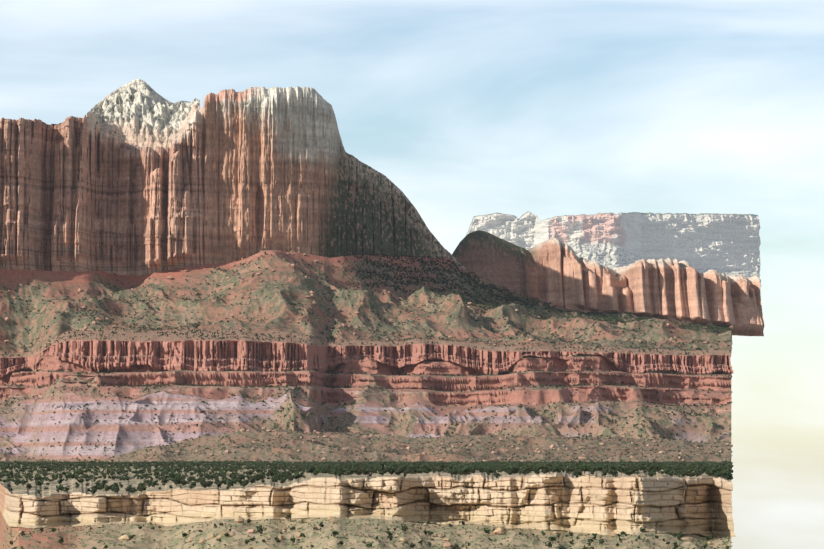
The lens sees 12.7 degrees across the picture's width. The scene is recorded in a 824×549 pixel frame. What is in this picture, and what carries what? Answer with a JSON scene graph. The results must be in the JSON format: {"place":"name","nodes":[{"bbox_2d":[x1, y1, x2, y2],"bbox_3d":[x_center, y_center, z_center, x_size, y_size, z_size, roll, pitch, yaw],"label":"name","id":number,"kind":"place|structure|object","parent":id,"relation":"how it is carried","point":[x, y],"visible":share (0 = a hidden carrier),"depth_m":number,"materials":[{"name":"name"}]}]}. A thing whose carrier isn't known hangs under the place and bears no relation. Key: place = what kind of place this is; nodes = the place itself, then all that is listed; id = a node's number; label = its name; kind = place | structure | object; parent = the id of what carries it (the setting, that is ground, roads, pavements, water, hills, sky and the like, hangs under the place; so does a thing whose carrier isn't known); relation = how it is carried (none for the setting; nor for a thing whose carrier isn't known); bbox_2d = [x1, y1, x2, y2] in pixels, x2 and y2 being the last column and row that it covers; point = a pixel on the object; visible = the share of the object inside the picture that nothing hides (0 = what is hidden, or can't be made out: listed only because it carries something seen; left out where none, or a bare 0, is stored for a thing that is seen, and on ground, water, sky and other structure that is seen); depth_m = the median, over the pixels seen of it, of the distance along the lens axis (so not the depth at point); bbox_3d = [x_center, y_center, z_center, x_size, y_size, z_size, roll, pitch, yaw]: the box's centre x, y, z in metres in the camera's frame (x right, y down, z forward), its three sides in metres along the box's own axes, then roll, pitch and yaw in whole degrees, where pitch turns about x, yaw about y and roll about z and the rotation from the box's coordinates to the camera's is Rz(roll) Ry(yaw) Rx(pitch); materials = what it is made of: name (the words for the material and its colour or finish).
{"place":"outdoors","nodes":[
{"label":"outdoors","id":0,"kind":"place"},
{"bbox_2d":[0,78,471,275],"bbox_3d":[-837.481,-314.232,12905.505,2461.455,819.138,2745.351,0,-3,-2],"label":"cliff","id":1,"kind":"structure","parent":0,"point":[138,177],"depth_m":12155.54,"materials":[{"name":"brown stone"}]},
{"bbox_2d":[0,429,730,462],"bbox_3d":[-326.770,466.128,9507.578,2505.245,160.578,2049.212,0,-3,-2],"label":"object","id":2,"kind":"structure","parent":0,"point":[267,452],"depth_m":9514.91,"materials":[{"name":"brown soil"}]},
{"bbox_2d":[0,427,732,462],"bbox_3d":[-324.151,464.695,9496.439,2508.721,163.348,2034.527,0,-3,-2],"label":"trees","id":3,"kind":"object","parent":2,"relation":"on","point":[334,446],"visible":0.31,"depth_m":9522.85,"materials":[{"name":"green plant"}]},
{"bbox_2d":[0,427,732,461],"bbox_3d":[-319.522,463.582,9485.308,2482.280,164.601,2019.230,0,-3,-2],"label":"boulders","id":4,"kind":"object","parent":2,"relation":"on","point":[255,458],"visible":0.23,"depth_m":9554.61,"materials":[{"name":"brown stone"}]},
{"bbox_2d":[0,250,733,462],"bbox_3d":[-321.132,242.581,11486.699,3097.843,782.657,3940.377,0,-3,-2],"label":"slopes","id":5,"kind":"object","parent":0,"point":[164,358],"depth_m":11091.32,"materials":[{"name":"brown stone"}]},
{"bbox_2d":[0,250,732,461],"bbox_3d":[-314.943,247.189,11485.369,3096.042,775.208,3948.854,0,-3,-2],"label":"shrubs","id":6,"kind":"object","parent":5,"relation":"on","point":[333,372],"visible":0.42,"depth_m":11189.55,"materials":[{"name":"green plant"}]},
{"bbox_2d":[4,250,733,352],"bbox_3d":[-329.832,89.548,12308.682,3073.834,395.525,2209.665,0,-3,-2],"label":"talus boulders","id":7,"kind":"object","parent":5,"relation":"on","point":[314,302],"visible":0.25,"depth_m":11752.23,"materials":[{"name":"brown stone"}]},
{"bbox_2d":[342,253,732,350],"bbox_3d":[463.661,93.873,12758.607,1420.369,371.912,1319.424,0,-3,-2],"label":"trees","id":8,"kind":"object","parent":5,"relation":"on","point":[514,298],"visible":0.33,"depth_m":12915.47,"materials":[{"name":"green plant"}]},
{"bbox_2d":[0,463,735,548],"bbox_3d":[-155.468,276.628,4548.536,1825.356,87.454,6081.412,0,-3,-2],"label":"cliff","id":9,"kind":"structure","parent":0,"point":[564,503],"depth_m":1934.62,"materials":[{"name":"beige stone"}]},
{"bbox_2d":[1,516,729,548],"bbox_3d":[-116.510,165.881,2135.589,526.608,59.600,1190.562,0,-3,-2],"label":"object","id":10,"kind":"object","parent":9,"relation":"on","point":[497,530],"visible":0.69,"depth_m":1885.72,"materials":[{"name":"beige stone"}]},
{"bbox_2d":[0,516,731,548],"bbox_3d":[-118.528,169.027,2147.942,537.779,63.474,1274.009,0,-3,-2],"label":"slope sage bush","id":11,"kind":"object","parent":9,"relation":"on","point":[394,545],"visible":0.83,"depth_m":1866.81,"materials":[{"name":"green plant"}]},
{"bbox_2d":[3,514,728,548],"bbox_3d":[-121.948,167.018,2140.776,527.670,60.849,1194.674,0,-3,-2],"label":"slope shrubs","id":12,"kind":"object","parent":9,"relation":"on","point":[404,529],"visible":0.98,"depth_m":1845.28,"materials":[{"name":"green plant"}]},
{"bbox_2d":[0,462,732,493],"bbox_3d":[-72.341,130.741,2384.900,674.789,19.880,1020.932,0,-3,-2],"label":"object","id":13,"kind":"object","parent":9,"relation":"on","point":[717,471],"visible":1,"depth_m":2262.18,"materials":[{"name":"green plant"}]},
{"bbox_2d":[0,460,733,482],"bbox_3d":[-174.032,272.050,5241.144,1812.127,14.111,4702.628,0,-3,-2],"label":"trees","id":14,"kind":"object","parent":9,"relation":"on","point":[234,466],"visible":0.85,"depth_m":4317.36,"materials":[{"name":"green plant"}]},
{"bbox_2d":[0,0,823,548],"label":"sky","id":15,"kind":"structure","parent":0,"point":[546,109],"materials":[{"name":"blue"}]},
{"bbox_2d":[452,230,763,335],"bbox_3d":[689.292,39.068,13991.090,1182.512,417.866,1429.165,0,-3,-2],"label":"cliff terrain","id":16,"kind":"structure","parent":0,"point":[555,271],"depth_m":13551.40,"materials":[{"name":"stone"}]},
{"bbox_2d":[466,211,760,293],"bbox_3d":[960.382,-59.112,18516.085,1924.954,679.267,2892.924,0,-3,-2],"label":"distant mesa","id":17,"kind":"structure","parent":0,"point":[727,244],"depth_m":19598.06,"materials":[{"name":"grey stone"}]}
]}

